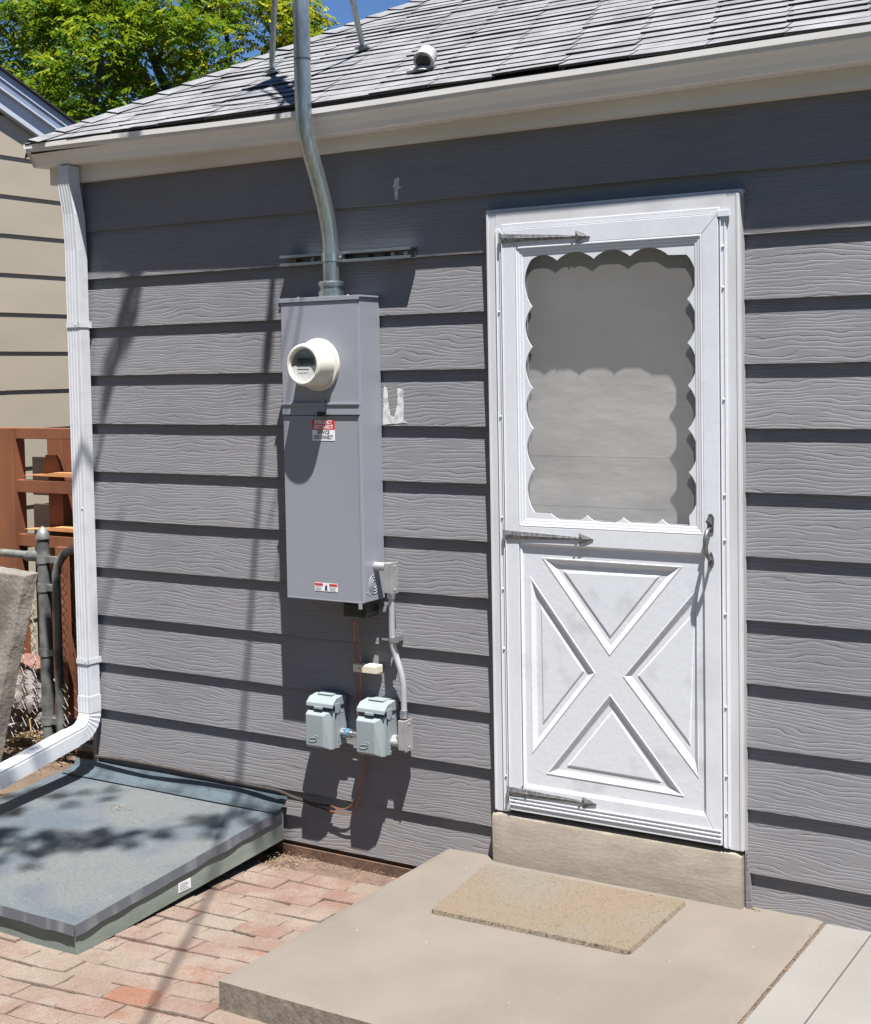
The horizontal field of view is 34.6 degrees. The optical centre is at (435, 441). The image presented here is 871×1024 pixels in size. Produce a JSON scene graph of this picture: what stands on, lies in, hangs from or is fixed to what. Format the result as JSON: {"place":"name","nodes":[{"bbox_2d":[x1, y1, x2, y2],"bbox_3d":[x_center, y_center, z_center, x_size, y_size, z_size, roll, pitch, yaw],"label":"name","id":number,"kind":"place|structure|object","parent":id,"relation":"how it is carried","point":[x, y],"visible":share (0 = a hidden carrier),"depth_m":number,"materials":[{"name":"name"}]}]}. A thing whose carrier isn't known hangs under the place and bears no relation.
{"place":"outdoors","nodes":[
{"label":"outdoors","id":0,"kind":"place"},
{"bbox_2d":[0,716,93,794],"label":"soil strip","id":1,"kind":"object","parent":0,"point":[46,771],"visible":0.02,"depth_m":6.82,"materials":[{"name":"brown soil"}]},
{"bbox_2d":[0,566,37,762],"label":"leaning slab","id":2,"kind":"object","parent":1,"relation":"on","point":[17,587],"depth_m":6.46,"materials":[{"name":"stone"}]},
{"bbox_2d":[0,549,39,742],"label":"chain link fence","id":3,"kind":"object","parent":1,"relation":"on","point":[28,555],"visible":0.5,"depth_m":6.95,"materials":[{"name":"metal"}]},
{"bbox_2d":[35,526,93,760],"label":"chain link gate","id":4,"kind":"structure","parent":3,"relation":"attached to","point":[47,651],"depth_m":6.84,"materials":[{"name":"metal"}]},
{"bbox_2d":[8,712,41,730],"bbox_3d":[-2.313,1.557,7.658,0.459,0.241,0.351,1,3,32],"label":"rock","id":5,"kind":"object","parent":1,"relation":"on","point":[27,728],"visible":0.1,"depth_m":7.50,"materials":[{"name":"grey stone"}]},
{"bbox_2d":[9,668,55,722],"bbox_3d":[-2.106,1.303,7.184,0.308,0.261,0.317,-4,4,-42],"label":"rock","id":6,"kind":"object","parent":1,"relation":"on","point":[29,705],"visible":0.37,"depth_m":7.08,"materials":[{"name":"stone"}]},
{"bbox_2d":[18,653,40,673],"bbox_3d":[-2.135,1.226,7.299,0.242,0.225,0.250,-3,3,-31],"label":"rock","id":7,"kind":"object","parent":6,"relation":"on","point":[28,663],"visible":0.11,"depth_m":7.25,"materials":[{"name":"pink stone"}]},
{"bbox_2d":[0,427,78,718],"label":"wooden railing","id":8,"kind":"object","parent":1,"relation":"on","point":[52,473],"visible":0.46,"depth_m":7.49,"materials":[{"name":"orange wood"}]},
{"bbox_2d":[36,718,76,738],"bbox_3d":[-1.918,1.478,7.118,0.209,0.149,0.226,-2,3,-21],"label":"rock","id":9,"kind":"object","parent":1,"relation":"on","point":[71,721],"visible":0.09,"depth_m":7.07,"materials":[{"name":"grey stone"}]},
{"bbox_2d":[2,718,821,1021],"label":"dry litter","id":10,"kind":"object","parent":1,"relation":"on","point":[31,734],"visible":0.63,"depth_m":6.88,"materials":[{"name":"brown plant"}]},
{"bbox_2d":[0,794,396,1023],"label":"brick paving","id":11,"kind":"structure","parent":0,"point":[168,961],"depth_m":4.52,"materials":[{"name":"red brick"}]},
{"bbox_2d":[0,758,286,954],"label":"cellar hatch","id":12,"kind":"object","parent":11,"relation":"on","point":[130,873],"visible":1,"depth_m":5.20,"materials":[{"name":"paint"}]},
{"bbox_2d":[0,0,410,113],"label":"sky","id":13,"kind":"structure","parent":0,"point":[340,9],"materials":[{"name":"blue"}]},
{"bbox_2d":[743,924,870,1023],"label":"walkway","id":14,"kind":"structure","parent":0,"point":[825,978],"depth_m":3.92,"materials":[{"name":"concrete"}]},
{"bbox_2d":[739,924,825,1023],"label":"dirt joint","id":15,"kind":"object","parent":14,"relation":"attached to","point":[779,978],"visible":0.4,"depth_m":3.99,"materials":[{"name":"soil"}]},
{"label":"ground","id":16,"kind":"structure","parent":0,"visible":0},
{"bbox_2d":[0,65,76,654],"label":"beige house","id":17,"kind":"structure","parent":16,"relation":"on","point":[34,380],"depth_m":8.15,"materials":[{"name":"paint"}]},
{"bbox_2d":[0,0,244,122],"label":"deciduous tree","id":18,"kind":"object","parent":16,"relation":"on","point":[189,23],"visible":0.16,"depth_m":16.45,"materials":[{"name":"green plant"}]},
{"bbox_2d":[0,0,288,121],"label":"deciduous tree","id":19,"kind":"object","parent":16,"relation":"on","point":[102,70],"visible":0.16,"depth_m":17.45,"materials":[{"name":"green plant"}]},
{"bbox_2d":[3,0,339,117],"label":"deciduous tree","id":20,"kind":"object","parent":16,"relation":"on","point":[284,34],"visible":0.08,"depth_m":19.03,"materials":[{"name":"green plant"}]},
{"bbox_2d":[0,0,870,931],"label":"grey house","id":21,"kind":"structure","parent":16,"relation":"on","point":[626,370],"depth_m":4.83,"materials":[{"name":"paint"}]},
{"bbox_2d":[95,755,333,811],"bbox_3d":[-0.925,1.373,5.649,1.251,0.071,0.028,1,3,32],"label":"ground cable","id":22,"kind":"object","parent":21,"relation":"attached to","point":[284,793],"visible":1,"depth_m":5.61,"materials":[{"name":"black rubber"}]},
{"bbox_2d":[263,0,280,73],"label":"mast brace","id":23,"kind":"object","parent":21,"relation":"on","point":[272,69],"visible":0.97,"depth_m":5.73,"materials":[{"name":"metal"}]},
{"bbox_2d":[306,691,346,749],"bbox_3d":[-0.408,1.051,5.273,0.133,0.202,0.109,1,3,32],"label":"outlet box","id":24,"kind":"object","parent":21,"relation":"attached to","point":[326,722],"visible":1,"depth_m":5.24,"materials":[{"name":"grey plastic"}]},
{"bbox_2d":[341,728,356,737],"bbox_3d":[-0.298,1.098,5.237,0.122,0.034,0.035,1,3,32],"label":"conduit nipple","id":25,"kind":"object","parent":24,"relation":"attached to","point":[349,733],"visible":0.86,"depth_m":5.24,"materials":[{"name":"metal"}]},
{"bbox_2d":[279,281,384,617],"bbox_3d":[-0.407,0.029,5.143,0.361,1.231,0.233,1,3,32],"label":"meter cabinet","id":26,"kind":"object","parent":21,"relation":"attached to","point":[331,403],"visible":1,"depth_m":5.11,"materials":[{"name":"grey metal"}]},
{"bbox_2d":[293,0,344,280],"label":"service mast","id":27,"kind":"object","parent":26,"relation":"attached to","point":[332,256],"visible":0.96,"depth_m":5.01,"materials":[{"name":"metal"}]},
{"bbox_2d":[330,619,364,813],"bbox_3d":[-0.346,1.037,5.261,0.166,0.757,0.042,1,3,32],"label":"copper wire","id":28,"kind":"object","parent":26,"relation":"hanging from","point":[357,717],"visible":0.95,"depth_m":5.24,"materials":[{"name":"metal"}]},
{"bbox_2d":[280,246,416,266],"bbox_3d":[-0.329,-0.679,5.155,0.589,0.040,0.041,1,3,32],"label":"strut channel","id":29,"kind":"object","parent":21,"relation":"attached to","point":[382,254],"visible":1,"depth_m":5.12,"materials":[{"name":"metal"}]},
{"bbox_2d":[349,0,372,50],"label":"mast brace","id":30,"kind":"object","parent":21,"relation":"on","point":[359,32],"visible":0.95,"depth_m":5.67,"materials":[{"name":"metal"}]},
{"bbox_2d":[353,662,382,673],"bbox_3d":[-0.252,0.844,5.196,0.109,0.030,0.048,1,3,32],"label":"bonding terminal","id":31,"kind":"object","parent":21,"relation":"attached to","point":[364,667],"visible":1,"depth_m":5.18,"materials":[{"name":"beige plastic"}]},
{"bbox_2d":[356,697,397,756],"bbox_3d":[-0.211,1.051,5.150,0.133,0.202,0.109,1,3,32],"label":"outlet box","id":32,"kind":"object","parent":21,"relation":"attached to","point":[377,725],"visible":1,"depth_m":5.12,"materials":[{"name":"grey plastic"}]},
{"bbox_2d":[373,561,412,751],"bbox_3d":[-0.151,0.783,5.115,0.132,0.691,0.077,1,3,32],"label":"conduit run","id":33,"kind":"object","parent":21,"relation":"attached to","point":[403,741],"visible":1,"depth_m":5.09,"materials":[{"name":"grey metal"}]},
{"bbox_2d":[406,44,436,73],"bbox_3d":[-0.049,-1.381,5.047,0.115,0.097,0.094,1,3,32],"label":"roof vent","id":34,"kind":"object","parent":21,"relation":"on","point":[425,58],"visible":1,"depth_m":5.02,"materials":[{"name":"paint"}]},
{"bbox_2d":[498,214,723,845],"bbox_3d":[0.563,0.288,4.630,0.784,2.014,0.092,1,3,32],"label":"storm door","id":35,"kind":"structure","parent":21,"relation":"in","point":[615,676],"depth_m":4.65,"materials":[{"name":"white paint"}]},
{"bbox_2d":[527,235,705,762],"bbox_3d":[0.639,0.282,4.745,0.825,2.040,0.042,1,3,32],"label":"inner door","id":36,"kind":"structure","parent":21,"relation":"in","point":[612,360],"depth_m":4.72,"materials":[{"name":"grey paint"}]},
{"bbox_2d":[219,849,823,1023],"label":"concrete pad","id":37,"kind":"object","parent":16,"relation":"on","point":[385,963],"visible":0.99,"depth_m":4.05,"materials":[{"name":"beige concrete"}]},
{"bbox_2d":[432,864,685,953],"bbox_3d":[0.378,1.496,4.505,0.749,0.015,0.483,1,3,32],"label":"door mat","id":38,"kind":"object","parent":37,"relation":"on","point":[616,920],"depth_m":4.47,"materials":[{"name":"beige fabric"}]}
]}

